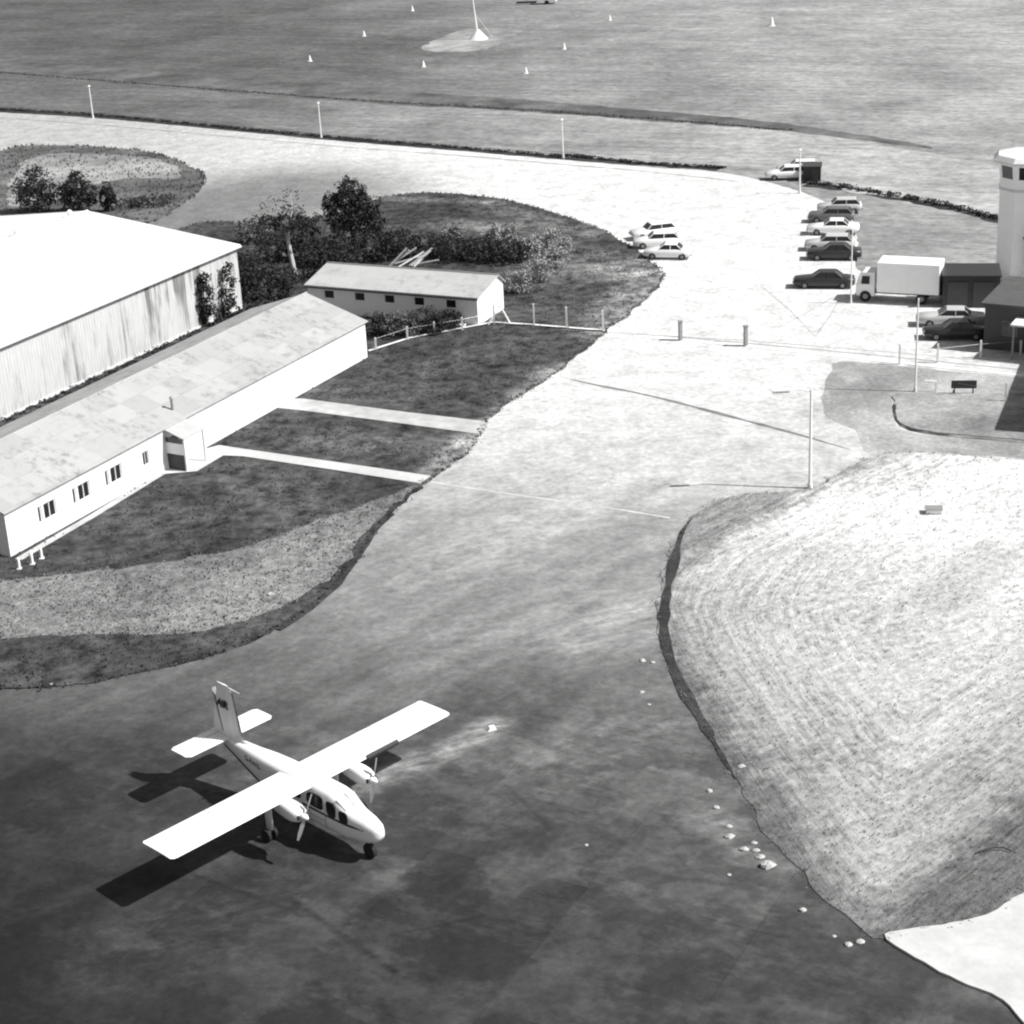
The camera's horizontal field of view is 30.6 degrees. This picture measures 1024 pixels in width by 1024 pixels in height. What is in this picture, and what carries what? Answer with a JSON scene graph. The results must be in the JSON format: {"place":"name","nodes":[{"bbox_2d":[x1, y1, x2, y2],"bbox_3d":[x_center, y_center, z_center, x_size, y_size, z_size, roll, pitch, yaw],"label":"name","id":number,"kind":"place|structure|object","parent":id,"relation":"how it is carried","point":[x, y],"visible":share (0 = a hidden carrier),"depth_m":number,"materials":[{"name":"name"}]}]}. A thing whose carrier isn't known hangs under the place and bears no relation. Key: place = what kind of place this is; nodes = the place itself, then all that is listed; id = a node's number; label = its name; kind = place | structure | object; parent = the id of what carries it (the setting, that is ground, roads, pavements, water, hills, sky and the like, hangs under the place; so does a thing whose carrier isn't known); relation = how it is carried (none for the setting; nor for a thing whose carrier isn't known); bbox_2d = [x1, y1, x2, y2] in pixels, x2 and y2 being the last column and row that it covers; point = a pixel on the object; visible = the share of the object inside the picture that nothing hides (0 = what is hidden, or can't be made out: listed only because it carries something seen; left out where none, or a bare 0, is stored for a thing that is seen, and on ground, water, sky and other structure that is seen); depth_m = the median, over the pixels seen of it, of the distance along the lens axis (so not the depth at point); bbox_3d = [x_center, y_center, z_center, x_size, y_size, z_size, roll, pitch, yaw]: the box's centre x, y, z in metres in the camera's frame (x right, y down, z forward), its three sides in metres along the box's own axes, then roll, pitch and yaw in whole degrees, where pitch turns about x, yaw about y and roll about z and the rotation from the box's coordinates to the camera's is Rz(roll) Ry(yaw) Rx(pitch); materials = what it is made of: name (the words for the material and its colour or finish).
{"place":"outdoors","nodes":[
{"label":"outdoors","id":0,"kind":"place"},
{"bbox_2d":[15,472,163,559],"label":"wall footing path","id":1,"kind":"structure","parent":0,"point":[84,520],"depth_m":110.74,"materials":[{"name":"concrete"}]},
{"bbox_2d":[0,145,204,223],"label":"grass island","id":2,"kind":"structure","parent":0,"point":[130,182],"depth_m":197.04,"materials":[{"name":"plant"}]},
{"bbox_2d":[10,165,60,212],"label":"bushy tree","id":3,"kind":"object","parent":2,"relation":"on","point":[33,189],"visible":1,"depth_m":186.57,"materials":[{"name":"black plant"}]},
{"bbox_2d":[56,169,98,210],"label":"bushy tree","id":4,"kind":"object","parent":2,"relation":"on","point":[75,192],"visible":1,"depth_m":185.75,"materials":[{"name":"black plant"}]},
{"bbox_2d":[5,153,180,206],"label":"dry grass patch","id":5,"kind":"object","parent":2,"relation":"on","point":[100,165],"visible":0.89,"depth_m":206.12,"materials":[{"name":"grey plant"}]},
{"bbox_2d":[0,143,206,222],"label":"grass tufts","id":6,"kind":"object","parent":2,"relation":"on","point":[201,172],"visible":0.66,"depth_m":201.03,"materials":[{"name":"plant"}]},
{"bbox_2d":[98,181,117,211],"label":"bushy tree","id":7,"kind":"object","parent":2,"relation":"on","point":[110,196],"visible":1,"depth_m":185.51,"materials":[{"name":"black plant"}]},
{"bbox_2d":[115,192,181,208],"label":"shrub","id":8,"kind":"object","parent":2,"relation":"on","point":[141,198],"visible":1,"depth_m":187.22,"materials":[{"name":"black plant"}]},
{"bbox_2d":[163,445,429,482],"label":"path","id":9,"kind":"structure","parent":0,"point":[196,461],"depth_m":117.72,"materials":[{"name":"concrete"}]},
{"bbox_2d":[0,191,665,690],"bbox_3d":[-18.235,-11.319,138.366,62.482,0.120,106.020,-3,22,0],"label":"lawn","id":10,"kind":"structure","parent":0,"point":[256,516],"depth_m":122.52,"materials":[{"name":"grey plant"}]},
{"bbox_2d":[0,313,239,426],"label":"weeds","id":11,"kind":"object","parent":10,"relation":"on","point":[98,378],"visible":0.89,"depth_m":137.27,"materials":[{"name":"black plant"}]},
{"bbox_2d":[0,292,367,556],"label":"long building","id":12,"kind":"structure","parent":10,"relation":"on","point":[72,457],"depth_m":119.46,"materials":[{"name":"white paint"}]},
{"bbox_2d":[43,499,56,520],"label":"window","id":13,"kind":"structure","parent":12,"relation":"in","point":[49,507],"depth_m":108.39,"materials":[{"name":"black glass"}]},
{"bbox_2d":[77,480,89,500],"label":"window","id":14,"kind":"structure","parent":12,"relation":"in","point":[83,489],"depth_m":110.88,"materials":[{"name":"black glass"}]},
{"bbox_2d":[195,270,222,326],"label":"climbing shrub","id":15,"kind":"object","parent":10,"relation":"on","point":[207,311],"visible":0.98,"depth_m":146.09,"materials":[{"name":"black plant"}]},
{"bbox_2d":[0,481,423,638],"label":"dry grass bank","id":16,"kind":"structure","parent":10,"relation":"on","point":[287,590],"depth_m":100.95,"materials":[{"name":"grey plant"}]},
{"bbox_2d":[0,478,425,639],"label":"grass tufts","id":17,"kind":"object","parent":16,"relation":"on","point":[112,614],"visible":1,"depth_m":99.95,"materials":[{"name":"plant"}]},
{"bbox_2d":[218,261,243,317],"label":"climbing shrub","id":18,"kind":"object","parent":10,"relation":"on","point":[230,302],"visible":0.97,"depth_m":148.19,"materials":[{"name":"black plant"}]},
{"bbox_2d":[237,247,260,294],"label":"shrub","id":19,"kind":"object","parent":10,"relation":"on","point":[244,262],"visible":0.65,"depth_m":153.83,"materials":[{"name":"black plant"}]},
{"bbox_2d":[232,212,274,244],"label":"shrub","id":20,"kind":"object","parent":10,"relation":"on","point":[250,224],"visible":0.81,"depth_m":170.73,"materials":[{"name":"black plant"}]},
{"bbox_2d":[242,286,279,310],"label":"shrub","id":21,"kind":"object","parent":10,"relation":"on","point":[261,299],"visible":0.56,"depth_m":148.38,"materials":[{"name":"black plant"}]},
{"bbox_2d":[240,256,298,299],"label":"shrub","id":22,"kind":"object","parent":10,"relation":"on","point":[277,284],"visible":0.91,"depth_m":152.60,"materials":[{"name":"black plant"}]},
{"bbox_2d":[252,229,315,262],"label":"shrub","id":23,"kind":"object","parent":10,"relation":"on","point":[294,243],"visible":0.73,"depth_m":163.74,"materials":[{"name":"black plant"}]},
{"bbox_2d":[256,189,322,274],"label":"flat topped tree","id":24,"kind":"object","parent":10,"relation":"on","point":[280,220],"visible":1,"depth_m":158.29,"materials":[{"name":"grey plant"}]},
{"bbox_2d":[281,222,324,242],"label":"shrub","id":25,"kind":"object","parent":10,"relation":"on","point":[316,228],"visible":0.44,"depth_m":170.00,"materials":[{"name":"black plant"}]},
{"bbox_2d":[295,240,361,278],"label":"shrub","id":26,"kind":"object","parent":10,"relation":"on","point":[326,252],"visible":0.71,"depth_m":157.96,"materials":[{"name":"black plant"}]},
{"bbox_2d":[297,230,364,264],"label":"shrub","id":27,"kind":"object","parent":10,"relation":"on","point":[326,240],"visible":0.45,"depth_m":161.62,"materials":[{"name":"black plant"}]},
{"bbox_2d":[276,513,394,629],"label":"dark soil edge","id":28,"kind":"object","parent":10,"relation":"on","point":[343,576],"visible":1,"depth_m":100.61,"materials":[{"name":"black soil"}]},
{"bbox_2d":[320,175,387,245],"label":"broadleaf tree","id":29,"kind":"object","parent":10,"relation":"on","point":[352,206],"visible":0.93,"depth_m":165.71,"materials":[{"name":"black plant"}]},
{"bbox_2d":[361,310,396,337],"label":"shrub","id":30,"kind":"object","parent":10,"relation":"on","point":[376,329],"visible":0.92,"depth_m":141.75,"materials":[{"name":"black plant"}]},
{"bbox_2d":[355,226,404,262],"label":"shrub","id":31,"kind":"object","parent":10,"relation":"on","point":[375,250],"visible":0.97,"depth_m":162.44,"materials":[{"name":"black plant"}]},
{"bbox_2d":[378,226,420,258],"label":"shrub","id":32,"kind":"object","parent":10,"relation":"on","point":[405,243],"visible":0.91,"depth_m":162.89,"materials":[{"name":"black plant"}]},
{"bbox_2d":[381,308,422,336],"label":"shrub","id":33,"kind":"object","parent":10,"relation":"on","point":[404,320],"visible":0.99,"depth_m":141.42,"materials":[{"name":"black plant"}]},
{"bbox_2d":[304,262,505,327],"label":"hut","id":34,"kind":"object","parent":10,"relation":"on","point":[358,289],"visible":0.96,"depth_m":146.27,"materials":[{"name":"white paint"}]},
{"bbox_2d":[389,247,438,266],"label":"timber pile","id":35,"kind":"object","parent":10,"relation":"on","point":[420,258],"visible":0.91,"depth_m":161.07,"materials":[{"name":"white wood"}]},
{"bbox_2d":[405,304,450,335],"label":"shrub","id":36,"kind":"object","parent":10,"relation":"on","point":[438,328],"visible":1,"depth_m":141.57,"materials":[{"name":"black plant"}]},
{"bbox_2d":[406,230,453,257],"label":"shrub","id":37,"kind":"object","parent":10,"relation":"on","point":[432,240],"visible":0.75,"depth_m":163.24,"materials":[{"name":"black plant"}]},
{"bbox_2d":[432,307,464,328],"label":"shrub","id":38,"kind":"object","parent":10,"relation":"on","point":[453,322],"visible":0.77,"depth_m":142.76,"materials":[{"name":"black plant"}]},
{"bbox_2d":[441,221,466,237],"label":"pale shrub","id":39,"kind":"object","parent":10,"relation":"on","point":[453,230],"visible":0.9,"depth_m":168.71,"materials":[{"name":"grey plant"}]},
{"bbox_2d":[434,232,480,261],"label":"shrub","id":40,"kind":"object","parent":10,"relation":"on","point":[457,248],"visible":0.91,"depth_m":161.60,"materials":[{"name":"black plant"}]},
{"bbox_2d":[458,234,507,264],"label":"shrub","id":41,"kind":"object","parent":10,"relation":"on","point":[483,247],"visible":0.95,"depth_m":160.59,"materials":[{"name":"black plant"}]},
{"bbox_2d":[368,321,604,350],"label":"fence kerb","id":42,"kind":"structure","parent":10,"relation":"on","point":[481,324],"depth_m":141.97,"materials":[{"name":"concrete"}]},
{"bbox_2d":[374,303,603,349],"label":"fence","id":43,"kind":"object","parent":10,"relation":"on","point":[504,313],"visible":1,"depth_m":142.20,"materials":[{"name":"wood"}]},
{"bbox_2d":[494,222,519,241],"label":"pale shrub","id":44,"kind":"object","parent":10,"relation":"on","point":[506,232],"visible":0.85,"depth_m":166.42,"materials":[{"name":"grey plant"}]},
{"bbox_2d":[487,236,533,264],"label":"shrub","id":45,"kind":"object","parent":10,"relation":"on","point":[512,247],"visible":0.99,"depth_m":159.83,"materials":[{"name":"black plant"}]},
{"bbox_2d":[504,268,534,293],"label":"pale shrub","id":46,"kind":"object","parent":10,"relation":"on","point":[523,274],"visible":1,"depth_m":151.03,"materials":[{"name":"grey plant"}]},
{"bbox_2d":[516,232,543,259],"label":"pale shrub","id":47,"kind":"object","parent":10,"relation":"on","point":[532,242],"visible":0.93,"depth_m":160.47,"materials":[{"name":"grey plant"}]},
{"bbox_2d":[523,254,554,281],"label":"pale shrub","id":48,"kind":"object","parent":10,"relation":"on","point":[542,263],"visible":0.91,"depth_m":154.10,"materials":[{"name":"grey plant"}]},
{"bbox_2d":[536,226,561,250],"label":"pale shrub","id":49,"kind":"object","parent":10,"relation":"on","point":[547,239],"visible":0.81,"depth_m":163.22,"materials":[{"name":"grey plant"}]},
{"bbox_2d":[539,245,570,269],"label":"pale shrub","id":50,"kind":"object","parent":10,"relation":"on","point":[558,253],"visible":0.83,"depth_m":157.42,"materials":[{"name":"grey plant"}]},
{"bbox_2d":[546,235,574,258],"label":"pale shrub","id":51,"kind":"object","parent":10,"relation":"on","point":[565,242],"visible":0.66,"depth_m":160.68,"materials":[{"name":"grey plant"}]},
{"bbox_2d":[277,398,489,433],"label":"path","id":52,"kind":"structure","parent":0,"point":[451,423],"depth_m":125.13,"materials":[{"name":"concrete"}]},
{"bbox_2d":[0,112,1023,1023],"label":"apron","id":53,"kind":"object","parent":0,"point":[484,886],"visible":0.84,"depth_m":84.45,"materials":[{"name":"grey asphalt"}]},
{"bbox_2d":[0,210,242,420],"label":"hangar","id":54,"kind":"structure","parent":53,"relation":"on","point":[85,294],"depth_m":140.67,"materials":[{"name":"white paint"}]},
{"bbox_2d":[143,681,448,858],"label":"twin engine aircraft","id":55,"kind":"object","parent":53,"relation":"on","point":[292,790],"visible":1,"depth_m":76.78,"materials":[{"name":"white paint"}]},
{"bbox_2d":[0,118,731,180],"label":"road edge line","id":56,"kind":"object","parent":53,"relation":"on","point":[380,149],"visible":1,"depth_m":207.57,"materials":[{"name":"white paint"}]},
{"bbox_2d":[430,481,670,517],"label":"painted line","id":57,"kind":"object","parent":53,"relation":"on","point":[548,499],"visible":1,"depth_m":110.31,"materials":[{"name":"white paint"}]},
{"bbox_2d":[628,220,678,237],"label":"parked car","id":58,"kind":"object","parent":53,"relation":"on","point":[646,228],"visible":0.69,"depth_m":165.64,"materials":[{"name":"white paint"}]},
{"bbox_2d":[633,230,681,248],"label":"parked car","id":59,"kind":"object","parent":53,"relation":"on","point":[655,237],"visible":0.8,"depth_m":162.43,"materials":[{"name":"white paint"}]},
{"bbox_2d":[642,241,693,259],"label":"parked car","id":60,"kind":"object","parent":53,"relation":"on","point":[676,249],"visible":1,"depth_m":158.80,"materials":[{"name":"white paint"}]},
{"bbox_2d":[560,376,850,449],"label":"drain line","id":61,"kind":"object","parent":53,"relation":"on","point":[730,416],"visible":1,"depth_m":122.92,"materials":[{"name":"grey concrete"}]},
{"bbox_2d":[613,332,1023,364],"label":"kerb line","id":62,"kind":"object","parent":53,"relation":"on","point":[821,346],"visible":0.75,"depth_m":134.74,"materials":[{"name":"grey concrete"}]},
{"bbox_2d":[792,269,855,289],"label":"parked car","id":63,"kind":"object","parent":53,"relation":"on","point":[829,277],"visible":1,"depth_m":148.30,"materials":[{"name":"paint"}]},
{"bbox_2d":[804,232,854,247],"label":"parked car","id":64,"kind":"object","parent":53,"relation":"on","point":[824,239],"visible":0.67,"depth_m":158.86,"materials":[{"name":"grey paint"}]},
{"bbox_2d":[807,206,855,222],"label":"parked car","id":65,"kind":"object","parent":53,"relation":"on","point":[846,212],"visible":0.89,"depth_m":167.78,"materials":[{"name":"grey paint"}]},
{"bbox_2d":[642,336,1023,375],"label":"kerb line","id":66,"kind":"object","parent":53,"relation":"on","point":[838,355],"visible":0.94,"depth_m":132.46,"materials":[{"name":"concrete"}]},
{"bbox_2d":[806,217,859,235],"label":"parked car","id":67,"kind":"object","parent":53,"relation":"on","point":[835,224],"visible":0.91,"depth_m":163.75,"materials":[{"name":"white paint"}]},
{"bbox_2d":[806,242,861,260],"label":"parked car","id":68,"kind":"object","parent":53,"relation":"on","point":[835,250],"visible":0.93,"depth_m":155.96,"materials":[{"name":"paint"}]},
{"bbox_2d":[817,196,862,212],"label":"parked car","id":69,"kind":"object","parent":53,"relation":"on","point":[854,203],"visible":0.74,"depth_m":170.78,"materials":[{"name":"grey paint"}]},
{"bbox_2d":[855,255,943,304],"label":"box lorry","id":70,"kind":"object","parent":53,"relation":"on","point":[920,278],"visible":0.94,"depth_m":143.04,"materials":[{"name":"white paint"}]},
{"bbox_2d":[821,361,1023,458],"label":"asphalt patch","id":71,"kind":"object","parent":53,"relation":"on","point":[857,397],"visible":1,"depth_m":123.72,"materials":[{"name":"grey asphalt"}]},
{"bbox_2d":[913,298,918,391],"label":"lamp post","id":72,"kind":"object","parent":71,"relation":"on","point":[915,381],"visible":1,"depth_m":123.72,"materials":[{"name":"metal"}]},
{"bbox_2d":[916,305,984,324],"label":"parked car","id":73,"kind":"object","parent":53,"relation":"on","point":[943,314],"visible":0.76,"depth_m":137.39,"materials":[{"name":"grey paint"}]},
{"bbox_2d":[922,318,983,340],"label":"parked car","id":74,"kind":"object","parent":53,"relation":"on","point":[958,328],"visible":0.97,"depth_m":134.33,"materials":[{"name":"paint"}]},
{"bbox_2d":[898,340,1021,364],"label":"fence","id":75,"kind":"object","parent":53,"relation":"on","point":[980,354],"visible":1,"depth_m":130.15,"materials":[{"name":"wood"}]},
{"bbox_2d":[941,263,1001,307],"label":"tarred shed","id":76,"kind":"structure","parent":53,"relation":"on","point":[971,285],"depth_m":141.54,"materials":[{"name":"paint"}]},
{"bbox_2d":[947,282,967,306],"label":"door","id":77,"kind":"structure","parent":76,"relation":"in","point":[957,293],"depth_m":141.61,"materials":[{"name":"grey paint"}]},
{"bbox_2d":[972,282,993,307],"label":"door","id":78,"kind":"structure","parent":76,"relation":"in","point":[981,290],"depth_m":141.27,"materials":[{"name":"grey paint"}]},
{"bbox_2d":[981,276,1023,359],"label":"flat roofed annex","id":79,"kind":"object","parent":53,"relation":"on","point":[1003,301],"visible":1,"depth_m":131.50,"materials":[{"name":"grey paint"}]},
{"bbox_2d":[1001,321,1016,336],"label":"window","id":80,"kind":"structure","parent":79,"relation":"in","point":[1006,330],"depth_m":131.34,"materials":[{"name":"grey glass"}]},
{"bbox_2d":[994,147,1023,280],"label":"control tower","id":81,"kind":"structure","parent":53,"relation":"on","point":[1010,247],"depth_m":145.87,"materials":[{"name":"white paint"}]},
{"bbox_2d":[0,0,1023,270],"bbox_3d":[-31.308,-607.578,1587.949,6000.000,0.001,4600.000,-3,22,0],"label":"ground","id":82,"kind":"structure","parent":0,"point":[942,78],"depth_m":263.82,"materials":[{"name":"plant"}]},
{"bbox_2d":[0,108,567,157],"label":"hedge","id":83,"kind":"object","parent":82,"relation":"on","point":[314,135],"visible":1,"depth_m":219.94,"materials":[{"name":"black plant"}]},
{"bbox_2d":[0,110,718,170],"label":"ditch","id":84,"kind":"object","parent":82,"relation":"on","point":[413,145],"visible":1,"depth_m":213.10,"materials":[{"name":"soil"}]},
{"bbox_2d":[0,59,931,148],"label":"ploughed headland","id":85,"kind":"structure","parent":82,"relation":"on","point":[115,74],"depth_m":242.51,"materials":[{"name":"grey soil"}]},
{"bbox_2d":[421,27,522,52],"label":"bare earth","id":86,"kind":"structure","parent":82,"relation":"on","point":[459,41],"depth_m":281.87,"materials":[{"name":"white soil"}]},
{"bbox_2d":[0,74,999,213],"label":"grass verge","id":87,"kind":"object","parent":82,"relation":"on","point":[974,185],"depth_m":213.81,"materials":[{"name":"grey plant"}]},
{"bbox_2d":[0,71,793,131],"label":"field hedge","id":88,"kind":"object","parent":87,"relation":"on","point":[397,102],"visible":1,"depth_m":235.84,"materials":[{"name":"black plant"}]},
{"bbox_2d":[565,153,726,168],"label":"hedge","id":89,"kind":"object","parent":82,"relation":"on","point":[642,162],"visible":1,"depth_m":195.27,"materials":[{"name":"black plant"}]},
{"bbox_2d":[765,164,802,180],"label":"parked car","id":90,"kind":"object","parent":82,"relation":"on","point":[787,171],"visible":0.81,"depth_m":184.71,"materials":[{"name":"white paint"}]},
{"bbox_2d":[802,162,821,180],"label":"shed","id":91,"kind":"structure","parent":82,"relation":"on","point":[811,171],"depth_m":183.77,"materials":[{"name":"paint"}]},
{"bbox_2d":[798,180,997,219],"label":"hedge","id":92,"kind":"object","parent":82,"relation":"on","point":[994,216],"visible":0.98,"depth_m":174.97,"materials":[{"name":"black plant"}]},
{"bbox_2d":[833,182,966,204],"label":"bare earth","id":93,"kind":"structure","parent":82,"relation":"on","point":[904,192],"depth_m":178.22,"materials":[{"name":"soil"}]},
{"bbox_2d":[802,183,997,222],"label":"ditch","id":94,"kind":"object","parent":82,"relation":"on","point":[835,187],"visible":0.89,"depth_m":174.20,"materials":[{"name":"soil"}]},
{"bbox_2d":[657,516,735,778],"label":"field edge ditch","id":95,"kind":"object","parent":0,"point":[664,613],"visible":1,"depth_m":91.48,"materials":[{"name":"soil"}]},
{"bbox_2d":[650,450,1023,938],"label":"hay field","id":96,"kind":"structure","parent":0,"point":[905,672],"depth_m":88.34,"materials":[{"name":"grey plant"}]},
{"bbox_2d":[771,388,812,488],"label":"lamp post","id":97,"kind":"object","parent":96,"relation":"on","point":[788,390],"visible":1,"depth_m":108.36,"materials":[{"name":"metal"}]},
{"bbox_2d":[884,893,1023,1023],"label":"concrete slab","id":98,"kind":"structure","parent":0,"point":[984,953],"depth_m":67.79,"materials":[{"name":"white concrete"}]},
{"bbox_2d":[892,392,1023,440],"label":"grass plot","id":99,"kind":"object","parent":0,"point":[991,415],"depth_m":120.22,"materials":[{"name":"plant"}]},
{"bbox_2d":[951,380,976,393],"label":"notice board","id":100,"kind":"object","parent":99,"relation":"on","point":[961,384],"visible":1,"depth_m":123.54,"materials":[{"name":"paint"}]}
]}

